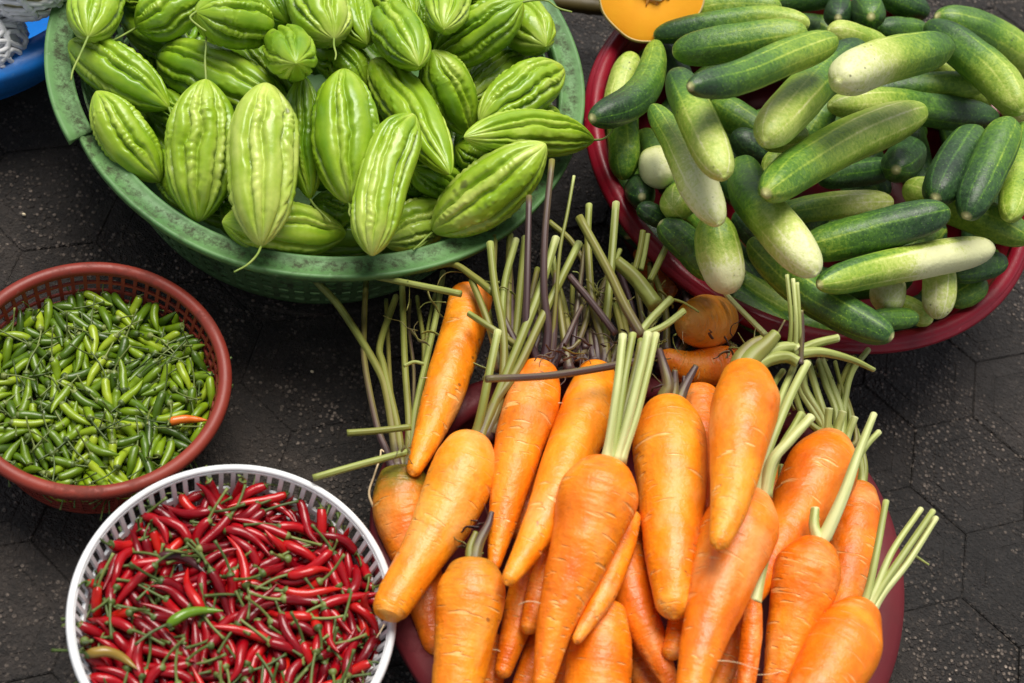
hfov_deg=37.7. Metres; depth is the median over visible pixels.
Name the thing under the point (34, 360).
green chilli
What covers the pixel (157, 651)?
red chilli
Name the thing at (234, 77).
bitter melon
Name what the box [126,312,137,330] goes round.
green chilli
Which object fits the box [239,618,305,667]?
red chilli
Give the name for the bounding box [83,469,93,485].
green chilli
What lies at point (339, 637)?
red chilli
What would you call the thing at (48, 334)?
green chilli
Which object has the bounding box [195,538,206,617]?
red chilli
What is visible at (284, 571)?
red chilli
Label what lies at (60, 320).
green chilli
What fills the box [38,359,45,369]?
green chilli
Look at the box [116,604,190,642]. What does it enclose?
red chilli
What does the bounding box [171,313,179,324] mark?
green chilli
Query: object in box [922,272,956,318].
cucumber
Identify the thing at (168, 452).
green chilli
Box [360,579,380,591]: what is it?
red chilli
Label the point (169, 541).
red chilli
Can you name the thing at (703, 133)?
cucumber
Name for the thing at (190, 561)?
red chilli
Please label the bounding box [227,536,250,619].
red chilli
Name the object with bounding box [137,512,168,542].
red chilli
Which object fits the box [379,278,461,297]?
carrot stalk
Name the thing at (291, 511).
red chilli
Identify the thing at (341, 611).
red chilli
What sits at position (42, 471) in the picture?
green chilli
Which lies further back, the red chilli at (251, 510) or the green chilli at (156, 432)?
the green chilli at (156, 432)
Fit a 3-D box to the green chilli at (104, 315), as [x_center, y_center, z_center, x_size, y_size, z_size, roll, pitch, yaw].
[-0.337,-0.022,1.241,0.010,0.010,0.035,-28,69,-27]
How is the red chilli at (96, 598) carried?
on the chilli filling at (177, 575)
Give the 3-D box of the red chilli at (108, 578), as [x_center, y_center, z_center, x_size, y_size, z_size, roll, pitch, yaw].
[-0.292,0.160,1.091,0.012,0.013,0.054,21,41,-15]
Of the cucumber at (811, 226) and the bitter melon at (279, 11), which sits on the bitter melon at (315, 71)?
the bitter melon at (279, 11)
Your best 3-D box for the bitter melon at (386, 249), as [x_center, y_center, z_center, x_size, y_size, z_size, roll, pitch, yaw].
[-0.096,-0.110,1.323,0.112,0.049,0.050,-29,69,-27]
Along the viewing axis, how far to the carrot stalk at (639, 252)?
1.25 m
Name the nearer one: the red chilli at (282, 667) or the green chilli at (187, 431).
the red chilli at (282, 667)
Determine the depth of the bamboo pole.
1.53 m
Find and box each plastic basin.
[0,16,48,99]
[369,374,903,682]
[583,9,1023,358]
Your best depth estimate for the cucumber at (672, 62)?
1.44 m
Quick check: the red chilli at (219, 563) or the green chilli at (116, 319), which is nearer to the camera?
the red chilli at (219, 563)
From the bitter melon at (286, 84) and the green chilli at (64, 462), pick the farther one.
the bitter melon at (286, 84)
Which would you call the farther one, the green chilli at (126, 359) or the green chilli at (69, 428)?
the green chilli at (126, 359)
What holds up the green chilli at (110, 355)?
on the chilli filling at (36, 396)
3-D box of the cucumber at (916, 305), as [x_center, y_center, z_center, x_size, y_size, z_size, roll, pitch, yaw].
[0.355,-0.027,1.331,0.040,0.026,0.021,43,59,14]
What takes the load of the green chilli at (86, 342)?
on the chilli filling at (36, 396)
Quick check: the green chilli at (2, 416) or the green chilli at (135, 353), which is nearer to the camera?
the green chilli at (2, 416)
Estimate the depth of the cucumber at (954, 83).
1.44 m
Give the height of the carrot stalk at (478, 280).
0.038 m
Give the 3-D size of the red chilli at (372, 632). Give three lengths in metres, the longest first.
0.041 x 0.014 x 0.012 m
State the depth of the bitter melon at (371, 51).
1.38 m
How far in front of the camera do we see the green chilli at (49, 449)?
1.17 m
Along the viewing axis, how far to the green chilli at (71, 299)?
1.24 m
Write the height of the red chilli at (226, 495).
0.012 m
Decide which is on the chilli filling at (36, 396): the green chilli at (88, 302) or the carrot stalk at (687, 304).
the green chilli at (88, 302)
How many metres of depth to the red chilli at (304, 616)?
1.09 m
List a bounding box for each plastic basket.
[0,262,231,513]
[44,0,584,303]
[65,464,396,682]
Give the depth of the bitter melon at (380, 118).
1.30 m
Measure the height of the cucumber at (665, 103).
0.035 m
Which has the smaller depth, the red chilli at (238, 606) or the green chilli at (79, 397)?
the red chilli at (238, 606)
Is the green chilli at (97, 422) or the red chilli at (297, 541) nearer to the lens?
the red chilli at (297, 541)
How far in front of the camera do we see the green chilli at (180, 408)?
1.21 m
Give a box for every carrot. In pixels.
[312,269,461,654]
[373,233,582,637]
[406,282,492,476]
[432,504,505,682]
[467,158,590,568]
[485,634,503,682]
[493,565,533,678]
[502,200,634,585]
[512,632,535,682]
[513,468,537,538]
[518,331,659,682]
[520,546,549,634]
[555,636,571,682]
[563,600,631,682]
[572,511,640,643]
[600,262,746,385]
[615,533,676,682]
[631,644,658,682]
[632,348,707,619]
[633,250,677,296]
[637,507,642,540]
[662,618,683,660]
[674,294,738,348]
[676,360,814,682]
[686,382,714,512]
[709,274,875,550]
[711,617,741,682]
[731,671,736,682]
[736,562,768,682]
[757,412,881,682]
[762,347,870,600]
[773,464,783,490]
[787,499,938,682]
[830,429,880,602]
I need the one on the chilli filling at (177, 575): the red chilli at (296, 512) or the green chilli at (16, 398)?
the red chilli at (296, 512)
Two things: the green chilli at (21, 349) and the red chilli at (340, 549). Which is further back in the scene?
the green chilli at (21, 349)
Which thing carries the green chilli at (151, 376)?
in the plastic basket at (36, 488)
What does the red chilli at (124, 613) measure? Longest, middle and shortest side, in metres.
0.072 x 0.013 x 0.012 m
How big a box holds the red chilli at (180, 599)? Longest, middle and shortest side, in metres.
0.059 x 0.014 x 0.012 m
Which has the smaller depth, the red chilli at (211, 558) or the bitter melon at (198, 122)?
the red chilli at (211, 558)
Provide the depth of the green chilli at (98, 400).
1.19 m
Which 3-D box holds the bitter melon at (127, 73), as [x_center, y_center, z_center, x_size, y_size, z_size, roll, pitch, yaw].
[-0.321,-0.220,1.266,0.134,0.047,0.048,36,58,10]
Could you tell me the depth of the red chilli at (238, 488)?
1.13 m
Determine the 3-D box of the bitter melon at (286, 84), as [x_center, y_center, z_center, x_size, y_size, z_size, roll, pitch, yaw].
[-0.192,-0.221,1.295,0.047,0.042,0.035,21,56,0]
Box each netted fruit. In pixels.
[0,0,66,28]
[0,17,29,67]
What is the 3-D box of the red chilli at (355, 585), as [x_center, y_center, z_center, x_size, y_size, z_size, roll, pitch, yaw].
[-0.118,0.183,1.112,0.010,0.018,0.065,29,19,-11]
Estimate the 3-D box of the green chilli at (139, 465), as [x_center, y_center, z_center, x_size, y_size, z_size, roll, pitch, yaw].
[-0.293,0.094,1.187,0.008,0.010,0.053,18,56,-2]
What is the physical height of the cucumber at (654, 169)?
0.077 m
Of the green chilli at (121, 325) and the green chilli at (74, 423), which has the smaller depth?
the green chilli at (74, 423)
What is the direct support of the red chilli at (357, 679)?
in the plastic basket at (80, 668)
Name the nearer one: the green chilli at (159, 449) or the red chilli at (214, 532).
the red chilli at (214, 532)
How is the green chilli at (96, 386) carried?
on the chilli filling at (36, 396)
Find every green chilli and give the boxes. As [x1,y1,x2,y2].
[0,321,12,341]
[0,329,53,360]
[0,331,62,341]
[0,338,4,349]
[0,352,2,372]
[0,371,35,380]
[0,376,20,385]
[0,385,7,391]
[0,388,24,412]
[0,392,11,399]
[0,396,31,422]
[0,410,56,419]
[0,419,50,427]
[0,423,51,432]
[0,428,31,444]
[0,443,19,453]
[1,307,15,366]
[1,342,22,353]
[1,346,53,369]
[3,415,10,427]
[3,439,20,462]
[5,390,16,436]
[6,460,22,470]
[8,357,38,374]
[9,324,55,360]
[11,452,25,463]
[12,359,20,410]
[13,308,24,343]
[14,330,44,385]
[16,441,36,452]
[17,462,25,468]
[18,377,31,410]
[18,377,37,411]
[19,435,32,472]
[20,343,39,400]
[21,301,32,321]
[22,433,32,444]
[22,465,41,473]
[23,326,48,338]
[23,463,57,479]
[24,301,47,327]
[24,309,59,316]
[25,416,47,470]
[25,419,53,462]
[28,353,75,377]
[30,368,37,393]
[30,430,63,457]
[31,338,71,345]
[31,370,84,395]
[31,416,70,451]
[31,427,40,475]
[32,344,63,374]
[32,386,49,399]
[34,401,63,420]
[35,309,44,344]
[36,376,47,426]
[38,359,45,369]
[38,361,51,408]
[38,383,68,398]
[38,416,84,460]
[38,443,53,465]
[39,400,69,458]
[39,431,72,459]
[40,367,90,396]
[40,383,94,402]
[41,426,55,480]
[42,329,77,372]
[43,296,52,332]
[43,300,104,310]
[43,475,86,485]
[44,332,56,337]
[44,456,107,467]
[45,388,62,428]
[45,400,84,415]
[45,465,64,479]
[46,396,66,429]
[48,375,101,408]
[48,396,90,424]
[49,327,60,379]
[49,332,85,374]
[50,306,63,345]
[50,374,64,426]
[50,375,79,412]
[51,363,72,400]
[51,377,84,416]
[52,305,112,318]
[53,305,100,331]
[53,309,73,339]
[54,420,79,462]
[54,466,87,481]
[55,472,96,484]
[63,311,72,367]
[63,332,74,339]
[64,451,88,470]
[66,286,77,309]
[66,424,74,450]
[67,325,119,344]
[68,322,93,340]
[68,441,112,481]
[69,343,116,358]
[71,401,78,427]
[71,440,118,456]
[72,406,92,460]
[72,464,84,484]
[73,377,101,386]
[74,382,121,414]
[75,284,84,312]
[75,312,84,371]
[75,427,105,472]
[76,308,95,333]
[76,369,116,381]
[76,374,116,412]
[77,415,129,436]
[78,280,112,305]
[78,311,119,342]
[81,350,89,393]
[82,326,102,377]
[82,406,108,440]
[83,413,120,419]
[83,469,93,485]
[84,300,110,312]
[84,410,106,453]
[85,417,130,428]
[85,470,118,499]
[86,332,144,346]
[86,342,113,385]
[87,415,127,436]
[88,296,98,358]
[89,358,140,367]
[90,313,112,320]
[90,351,111,403]
[90,373,109,391]
[90,442,135,483]
[92,409,117,417]
[93,318,118,329]
[97,344,148,352]
[98,305,111,332]
[98,319,142,350]
[98,434,108,468]
[99,380,142,419]
[100,284,116,315]
[100,291,131,318]
[101,357,142,365]
[101,400,140,446]
[102,315,133,324]
[102,407,152,416]
[103,329,125,334]
[104,408,116,440]
[105,468,125,482]
[108,412,117,473]
[108,464,128,480]
[109,345,130,392]
[112,308,137,369]
[112,363,120,409]
[113,419,171,429]
[114,310,134,328]
[116,322,127,329]
[116,360,140,370]
[116,434,142,446]
[116,434,158,465]
[118,357,127,415]
[118,415,143,422]
[119,351,130,384]
[120,463,126,472]
[121,356,166,395]
[125,398,147,411]
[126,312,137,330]
[126,330,143,338]
[126,415,139,476]
[127,353,155,378]
[127,432,162,478]
[128,344,160,377]
[129,294,143,314]
[130,339,176,380]
[130,455,143,479]
[132,329,168,346]
[133,323,159,333]
[133,368,176,397]
[134,337,185,365]
[135,405,191,443]
[136,302,151,329]
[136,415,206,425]
[138,346,181,360]
[138,452,153,473]
[139,416,148,460]
[141,310,164,323]
[141,341,179,377]
[141,379,195,395]
[142,355,188,384]
[142,382,157,408]
[143,398,153,447]
[146,394,157,424]
[146,436,166,458]
[148,319,165,337]
[148,402,183,414]
[148,437,155,469]
[150,303,158,331]
[150,375,192,382]
[151,361,167,418]
[152,337,192,346]
[152,410,188,423]
[153,355,161,378]
[153,395,171,438]
[154,454,192,467]
[158,339,185,383]
[158,405,184,423]
[159,311,176,326]
[159,341,186,369]
[159,424,183,467]
[160,327,166,361]
[161,322,184,332]
[161,341,190,389]
[163,319,183,340]
[163,434,188,450]
[164,390,172,425]
[165,343,185,353]
[166,424,201,428]
[167,333,205,354]
[168,377,198,400]
[169,393,201,402]
[170,364,183,389]
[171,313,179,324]
[171,335,194,343]
[177,410,209,452]
[178,386,194,415]
[181,328,207,371]
[181,423,204,471]
[182,344,204,359]
[182,423,195,451]
[183,382,197,403]
[184,402,209,424]
[185,337,193,374]
[186,357,195,414]
[187,371,213,380]
[194,343,203,371]
[194,382,206,408]
[195,379,203,396]
[200,368,215,409]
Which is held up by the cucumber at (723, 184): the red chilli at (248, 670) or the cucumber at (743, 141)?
the cucumber at (743, 141)
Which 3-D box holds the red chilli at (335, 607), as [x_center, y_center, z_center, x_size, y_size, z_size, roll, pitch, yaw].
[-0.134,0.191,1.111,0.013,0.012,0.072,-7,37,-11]
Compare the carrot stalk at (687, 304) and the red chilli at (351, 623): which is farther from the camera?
the carrot stalk at (687, 304)
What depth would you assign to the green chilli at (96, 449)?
1.17 m
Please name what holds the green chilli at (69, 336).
on the chilli filling at (36, 396)
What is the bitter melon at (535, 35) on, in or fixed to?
on the bitter melon at (484, 75)
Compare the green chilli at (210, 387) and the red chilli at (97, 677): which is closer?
the red chilli at (97, 677)
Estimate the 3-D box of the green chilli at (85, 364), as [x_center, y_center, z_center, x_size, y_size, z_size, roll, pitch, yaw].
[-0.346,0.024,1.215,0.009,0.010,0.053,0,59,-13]
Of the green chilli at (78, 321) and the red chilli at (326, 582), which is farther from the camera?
the green chilli at (78, 321)
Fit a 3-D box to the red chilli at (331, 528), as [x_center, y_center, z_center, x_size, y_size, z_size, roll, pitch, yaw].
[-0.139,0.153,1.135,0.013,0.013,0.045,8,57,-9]
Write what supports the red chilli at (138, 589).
on the chilli filling at (177, 575)
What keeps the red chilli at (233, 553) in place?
on the chilli filling at (177, 575)
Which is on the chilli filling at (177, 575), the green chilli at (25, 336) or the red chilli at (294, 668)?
the red chilli at (294, 668)
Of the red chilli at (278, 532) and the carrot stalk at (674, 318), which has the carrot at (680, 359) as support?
the carrot stalk at (674, 318)
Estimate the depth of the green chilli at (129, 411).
1.20 m
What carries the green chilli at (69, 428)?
on the chilli filling at (36, 396)
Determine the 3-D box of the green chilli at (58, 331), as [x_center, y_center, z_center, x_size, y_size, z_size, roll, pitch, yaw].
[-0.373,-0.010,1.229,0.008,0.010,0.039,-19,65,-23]
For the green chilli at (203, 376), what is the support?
on the chilli filling at (36, 396)
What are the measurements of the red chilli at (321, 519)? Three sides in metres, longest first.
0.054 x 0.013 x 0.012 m
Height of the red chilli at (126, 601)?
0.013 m
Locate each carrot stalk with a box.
[312,449,408,480]
[347,424,411,436]
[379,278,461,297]
[403,360,423,367]
[428,262,491,295]
[484,358,633,382]
[549,219,581,260]
[566,273,618,335]
[575,214,644,338]
[606,248,621,283]
[615,256,662,311]
[633,230,645,269]
[638,233,649,270]
[642,296,673,330]
[646,308,686,332]
[647,245,667,282]
[674,298,699,312]
[723,294,767,336]
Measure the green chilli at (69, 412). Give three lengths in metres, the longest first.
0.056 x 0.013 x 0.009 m
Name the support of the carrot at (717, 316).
on the carrot at (680, 359)
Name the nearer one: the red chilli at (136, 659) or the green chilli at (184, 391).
the red chilli at (136, 659)
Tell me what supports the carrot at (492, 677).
in the plastic basin at (417, 657)
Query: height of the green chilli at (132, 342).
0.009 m
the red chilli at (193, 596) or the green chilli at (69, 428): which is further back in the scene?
the green chilli at (69, 428)
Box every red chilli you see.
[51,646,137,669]
[61,620,106,639]
[66,644,100,672]
[74,672,122,682]
[78,579,116,598]
[79,635,93,646]
[80,647,108,673]
[85,596,108,634]
[86,571,107,619]
[87,616,165,646]
[90,553,114,624]
[91,554,136,613]
[91,612,134,647]
[93,558,108,586]
[94,557,185,573]
[94,608,150,626]
[94,637,122,668]
[94,666,138,682]
[96,620,120,666]
[98,632,111,666]
[100,536,140,551]
[102,597,128,653]
[102,597,171,644]
[102,601,168,662]
[103,534,122,589]
[103,575,144,642]
[105,580,115,639]
[111,526,156,587]
[112,545,188,610]
[114,628,184,641]
[116,578,172,599]
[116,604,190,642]
[118,526,148,594]
[119,568,155,604]
[122,625,137,682]
[123,496,167,540]
[127,589,146,608]
[129,562,188,599]
[130,529,160,602]
[131,513,217,540]
[131,624,145,682]
[133,551,205,572]
[133,613,211,664]
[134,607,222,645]
[135,564,176,600]
[136,506,192,527]
[136,517,153,550]
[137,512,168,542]
[137,543,164,613]
[138,584,200,618]
[138,611,188,671]
[140,603,200,627]
[141,523,159,574]
[142,652,226,669]
[143,637,185,682]
[143,644,196,661]
[144,631,151,673]
[147,499,170,548]
[148,520,199,579]
[149,519,164,553]
[150,584,202,617]
[151,640,169,682]
[157,564,175,606]
[158,516,208,565]
[159,669,195,682]
[161,502,245,518]
[165,492,199,519]
[165,537,241,553]
[166,553,209,564]
[166,669,211,682]
[167,507,202,538]
[168,539,212,567]
[168,607,237,631]
[171,579,226,601]
[174,645,183,682]
[175,490,203,508]
[179,518,228,541]
[179,556,248,584]
[179,619,190,656]
[181,541,267,558]
[183,567,224,639]
[185,541,233,623]
[185,611,238,649]
[185,631,239,661]
[188,484,246,554]
[189,548,236,576]
[189,616,200,675]
[190,487,228,553]
[190,520,269,554]
[191,666,203,682]
[192,519,211,591]
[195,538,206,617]
[196,483,262,531]
[196,493,220,563]
[196,557,263,590]
[198,583,212,672]
[199,484,225,536]
[200,652,286,681]
[202,658,234,673]
[203,591,287,610]
[205,465,228,507]
[205,647,249,665]
[206,599,250,635]
[207,550,250,599]
[207,624,302,657]
[207,648,223,682]
[209,665,234,682]
[210,621,235,653]
[211,506,247,542]
[212,541,249,604]
[212,555,235,570]
[212,629,230,682]
[213,540,237,612]
[213,596,268,616]
[214,490,288,522]
[216,584,276,653]
[218,661,221,682]
[219,505,294,541]
[221,493,229,517]
[225,644,253,682]
[226,482,277,510]
[226,483,273,523]
[227,491,289,506]
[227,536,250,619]
[227,623,264,682]
[228,474,246,504]
[229,522,274,548]
[229,534,280,584]
[232,517,322,546]
[232,641,262,682]
[233,555,300,580]
[234,590,286,640]
[235,616,271,647]
[238,579,278,591]
[239,572,286,586]
[239,586,317,604]
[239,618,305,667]
[242,499,298,526]
[242,601,280,626]
[243,521,316,538]
[244,595,295,660]
[245,540,302,559]
[248,543,273,568]
[248,591,338,605]
[248,643,268,678]
[250,544,314,575]
[250,584,341,597]
[252,514,283,529]
[254,495,294,521]
[254,566,330,590]
[254,671,256,682]
[255,652,275,682]
[257,604,294,642]
[257,654,269,682]
[260,663,264,682]
[263,495,294,508]
[264,529,290,561]
[264,533,323,572]
[265,610,347,621]
[267,647,274,682]
[268,583,305,666]
[269,551,301,567]
[271,518,338,531]
[271,648,287,682]
[271,662,279,682]
[273,565,351,580]
[274,519,315,548]
[276,584,309,624]
[277,572,324,586]
[279,502,313,521]
[280,553,345,603]
[280,653,289,682]
[283,633,329,682]
[288,508,309,549]
[288,621,341,660]
[289,611,315,670]
[290,592,376,625]
[293,663,305,682]
[294,626,355,680]
[294,667,308,682]
[296,487,318,542]
[296,539,337,569]
[296,606,306,639]
[297,527,336,564]
[297,585,351,634]
[298,607,321,642]
[304,577,339,652]
[305,633,366,649]
[305,660,320,682]
[308,631,363,642]
[309,605,322,650]
[310,523,350,586]
[310,620,324,682]
[313,532,361,566]
[315,552,344,593]
[316,498,326,547]
[316,626,338,682]
[322,519,337,565]
[323,672,370,682]
[324,535,349,586]
[328,580,339,634]
[328,586,374,604]
[328,652,341,682]
[329,658,354,682]
[335,649,355,682]
[335,659,378,682]
[336,525,346,556]
[337,605,353,614]
[341,618,348,672]
[341,627,365,682]
[342,528,348,536]
[342,564,361,621]
[342,604,375,650]
[344,549,352,577]
[345,601,378,633]
[352,554,371,591]
[352,634,379,664]
[352,660,364,682]
[353,612,369,642]
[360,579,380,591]
[360,591,371,611]
[369,612,380,660]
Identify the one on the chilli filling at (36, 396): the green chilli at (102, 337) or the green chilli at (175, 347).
the green chilli at (102, 337)
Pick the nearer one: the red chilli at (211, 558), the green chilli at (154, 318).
the red chilli at (211, 558)
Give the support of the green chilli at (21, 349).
on the chilli filling at (36, 396)
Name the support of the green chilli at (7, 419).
on the chilli filling at (36, 396)
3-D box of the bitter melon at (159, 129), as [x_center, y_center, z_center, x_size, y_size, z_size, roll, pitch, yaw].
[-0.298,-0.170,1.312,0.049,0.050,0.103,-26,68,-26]
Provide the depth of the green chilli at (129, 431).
1.19 m
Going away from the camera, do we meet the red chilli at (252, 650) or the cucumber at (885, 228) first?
the red chilli at (252, 650)
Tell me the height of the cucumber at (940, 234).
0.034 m
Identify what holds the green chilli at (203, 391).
on the chilli filling at (36, 396)
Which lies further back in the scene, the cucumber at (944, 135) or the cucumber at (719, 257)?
the cucumber at (944, 135)
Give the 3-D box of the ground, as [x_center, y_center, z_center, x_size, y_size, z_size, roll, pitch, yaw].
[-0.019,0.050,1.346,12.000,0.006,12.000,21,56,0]
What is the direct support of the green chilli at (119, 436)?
on the chilli filling at (36, 396)
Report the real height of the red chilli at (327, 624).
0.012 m
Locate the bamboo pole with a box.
[553,0,602,15]
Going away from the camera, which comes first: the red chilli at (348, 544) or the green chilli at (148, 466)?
the red chilli at (348, 544)
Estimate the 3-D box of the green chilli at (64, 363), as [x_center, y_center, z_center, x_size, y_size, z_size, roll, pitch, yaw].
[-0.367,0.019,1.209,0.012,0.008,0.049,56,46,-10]
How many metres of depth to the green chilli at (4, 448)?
1.16 m
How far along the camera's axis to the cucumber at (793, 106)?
1.20 m
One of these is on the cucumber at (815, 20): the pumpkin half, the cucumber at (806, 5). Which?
the cucumber at (806, 5)
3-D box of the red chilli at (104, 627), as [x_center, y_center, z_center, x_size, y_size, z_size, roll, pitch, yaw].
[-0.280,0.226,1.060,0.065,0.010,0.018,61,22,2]
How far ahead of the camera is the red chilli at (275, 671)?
1.06 m
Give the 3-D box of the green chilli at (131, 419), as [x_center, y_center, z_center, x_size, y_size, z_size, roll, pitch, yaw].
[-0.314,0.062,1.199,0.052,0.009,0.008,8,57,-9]
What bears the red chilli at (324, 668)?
on the chilli filling at (177, 575)
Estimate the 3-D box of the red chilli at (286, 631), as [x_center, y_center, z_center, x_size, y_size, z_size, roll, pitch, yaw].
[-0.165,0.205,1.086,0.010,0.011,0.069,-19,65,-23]
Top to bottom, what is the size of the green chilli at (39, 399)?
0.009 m
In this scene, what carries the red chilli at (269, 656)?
on the chilli filling at (177, 575)
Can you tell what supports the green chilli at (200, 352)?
on the chilli filling at (36, 396)
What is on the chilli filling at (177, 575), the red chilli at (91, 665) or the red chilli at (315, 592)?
the red chilli at (91, 665)
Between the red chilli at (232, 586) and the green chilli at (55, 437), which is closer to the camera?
the red chilli at (232, 586)
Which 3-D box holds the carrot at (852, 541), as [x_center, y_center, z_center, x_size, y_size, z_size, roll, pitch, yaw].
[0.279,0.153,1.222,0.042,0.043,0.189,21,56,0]
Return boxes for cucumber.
[588,39,666,128]
[604,51,639,96]
[605,118,638,146]
[607,119,639,179]
[611,168,638,239]
[624,174,654,207]
[624,224,658,249]
[636,201,665,227]
[638,145,673,188]
[639,128,659,153]
[647,103,726,226]
[653,5,809,43]
[657,180,699,227]
[657,217,704,280]
[659,181,692,219]
[661,65,715,111]
[662,43,692,79]
[665,67,734,181]
[672,18,806,66]
[686,30,838,98]
[694,216,744,294]
[701,0,781,12]
[711,97,758,134]
[719,180,729,200]
[724,107,752,205]
[727,155,822,277]
[730,127,767,164]
[730,286,788,342]
[731,212,753,245]
[739,239,763,279]
[741,271,792,310]
[746,236,893,344]
[753,37,864,148]
[758,100,927,202]
[761,152,780,169]
[762,127,808,152]
[779,0,828,11]
[781,311,832,330]
[786,190,893,222]
[803,13,820,30]
[804,220,828,230]
[806,102,835,134]
[810,199,950,261]
[816,236,995,293]
[818,14,827,29]
[818,157,886,188]
[823,0,851,25]
[826,20,885,42]
[827,87,999,130]
[828,31,954,95]
[830,186,877,220]
[840,151,883,190]
[848,281,912,299]
[851,0,885,28]
[869,282,905,308]
[875,16,924,36]
[876,308,918,329]
[878,180,891,194]
[880,71,980,97]
[881,136,926,182]
[882,0,929,19]
[894,293,942,330]
[900,228,946,246]
[902,126,931,184]
[902,176,1023,246]
[902,295,933,326]
[914,167,946,238]
[922,124,984,204]
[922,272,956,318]
[923,18,1023,116]
[932,63,991,105]
[933,5,1023,77]
[938,129,952,144]
[953,280,988,308]
[955,116,1021,220]
[956,252,1007,283]
[961,230,995,246]
[998,121,1023,222]
[1000,112,1023,121]
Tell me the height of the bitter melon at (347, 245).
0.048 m
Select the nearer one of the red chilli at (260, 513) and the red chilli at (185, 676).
the red chilli at (185, 676)
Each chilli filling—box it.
[0,299,233,520]
[61,474,381,682]
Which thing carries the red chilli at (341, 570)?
in the plastic basket at (80, 668)
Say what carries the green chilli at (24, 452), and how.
in the plastic basket at (36, 488)
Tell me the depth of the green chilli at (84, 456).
1.17 m
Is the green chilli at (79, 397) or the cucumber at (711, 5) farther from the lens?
the cucumber at (711, 5)
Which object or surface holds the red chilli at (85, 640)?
in the plastic basket at (80, 668)
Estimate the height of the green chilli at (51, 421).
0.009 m
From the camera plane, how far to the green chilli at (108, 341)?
1.22 m
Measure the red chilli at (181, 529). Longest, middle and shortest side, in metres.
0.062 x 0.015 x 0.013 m
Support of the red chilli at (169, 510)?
on the chilli filling at (177, 575)
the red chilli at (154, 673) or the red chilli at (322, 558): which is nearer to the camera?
the red chilli at (154, 673)
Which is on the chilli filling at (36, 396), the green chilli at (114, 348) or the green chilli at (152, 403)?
the green chilli at (152, 403)
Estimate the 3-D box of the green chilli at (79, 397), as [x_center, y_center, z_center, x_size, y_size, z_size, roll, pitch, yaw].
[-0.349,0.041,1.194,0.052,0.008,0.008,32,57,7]
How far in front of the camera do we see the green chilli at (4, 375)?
1.19 m
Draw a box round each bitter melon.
[66,0,125,80]
[68,37,170,112]
[89,90,164,182]
[112,0,198,41]
[121,8,189,58]
[124,0,138,11]
[138,25,204,62]
[139,57,172,120]
[142,112,165,148]
[151,88,180,127]
[155,149,180,209]
[156,38,286,110]
[164,36,233,221]
[189,0,273,49]
[203,193,228,227]
[220,201,231,222]
[222,201,345,255]
[226,82,299,272]
[227,45,265,68]
[262,24,317,82]
[264,0,291,28]
[265,66,311,93]
[276,29,319,74]
[285,0,353,60]
[286,78,331,222]
[310,190,350,226]
[311,68,379,216]
[313,221,367,256]
[316,40,369,87]
[317,180,326,191]
[345,0,374,48]
[350,113,421,255]
[362,43,382,88]
[367,57,453,174]
[368,0,431,70]
[372,0,420,15]
[377,111,383,122]
[378,194,429,253]
[386,197,442,251]
[407,182,421,196]
[411,160,459,198]
[412,140,546,250]
[418,49,477,135]
[419,0,437,41]
[425,0,471,34]
[431,33,438,49]
[433,0,571,67]
[449,120,477,144]
[453,144,462,172]
[454,137,485,168]
[464,108,614,157]
[469,49,529,104]
[477,57,564,120]
[508,0,555,55]
[545,104,559,112]
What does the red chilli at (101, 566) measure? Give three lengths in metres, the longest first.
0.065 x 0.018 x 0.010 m
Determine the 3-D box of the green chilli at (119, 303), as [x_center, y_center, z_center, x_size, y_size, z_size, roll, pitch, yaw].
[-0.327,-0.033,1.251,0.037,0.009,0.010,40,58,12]
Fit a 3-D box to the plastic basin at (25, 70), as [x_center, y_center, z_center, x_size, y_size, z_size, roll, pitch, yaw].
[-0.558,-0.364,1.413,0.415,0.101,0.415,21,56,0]
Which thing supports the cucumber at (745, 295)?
in the plastic basin at (951, 324)
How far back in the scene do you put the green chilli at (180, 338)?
1.24 m
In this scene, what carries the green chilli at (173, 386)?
on the chilli filling at (36, 396)
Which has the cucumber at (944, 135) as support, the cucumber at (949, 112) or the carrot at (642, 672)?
the cucumber at (949, 112)
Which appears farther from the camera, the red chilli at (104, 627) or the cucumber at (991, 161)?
the cucumber at (991, 161)
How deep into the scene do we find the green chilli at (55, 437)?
1.17 m
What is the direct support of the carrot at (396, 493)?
in the plastic basin at (417, 657)
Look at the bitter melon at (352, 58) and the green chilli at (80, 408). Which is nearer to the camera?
the green chilli at (80, 408)
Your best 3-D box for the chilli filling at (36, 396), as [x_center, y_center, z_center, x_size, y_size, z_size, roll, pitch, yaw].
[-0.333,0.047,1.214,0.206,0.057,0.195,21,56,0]
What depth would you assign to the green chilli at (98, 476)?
1.16 m
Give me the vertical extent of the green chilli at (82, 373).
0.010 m
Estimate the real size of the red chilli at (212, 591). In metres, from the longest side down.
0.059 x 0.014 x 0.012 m
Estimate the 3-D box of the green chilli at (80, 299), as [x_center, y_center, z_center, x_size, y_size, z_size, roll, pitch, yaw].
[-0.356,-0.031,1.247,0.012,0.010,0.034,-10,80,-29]
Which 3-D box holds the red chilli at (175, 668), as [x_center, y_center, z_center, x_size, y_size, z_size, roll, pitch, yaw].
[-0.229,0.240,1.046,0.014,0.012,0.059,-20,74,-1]
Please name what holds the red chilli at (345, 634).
on the chilli filling at (177, 575)
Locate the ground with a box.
[0,0,1023,682]
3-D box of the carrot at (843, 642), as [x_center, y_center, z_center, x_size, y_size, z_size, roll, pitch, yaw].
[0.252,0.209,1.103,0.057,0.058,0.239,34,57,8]
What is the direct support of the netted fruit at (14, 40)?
in the plastic basin at (25, 70)
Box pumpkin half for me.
[599,0,704,42]
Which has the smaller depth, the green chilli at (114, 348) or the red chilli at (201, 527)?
the red chilli at (201, 527)
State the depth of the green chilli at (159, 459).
1.19 m

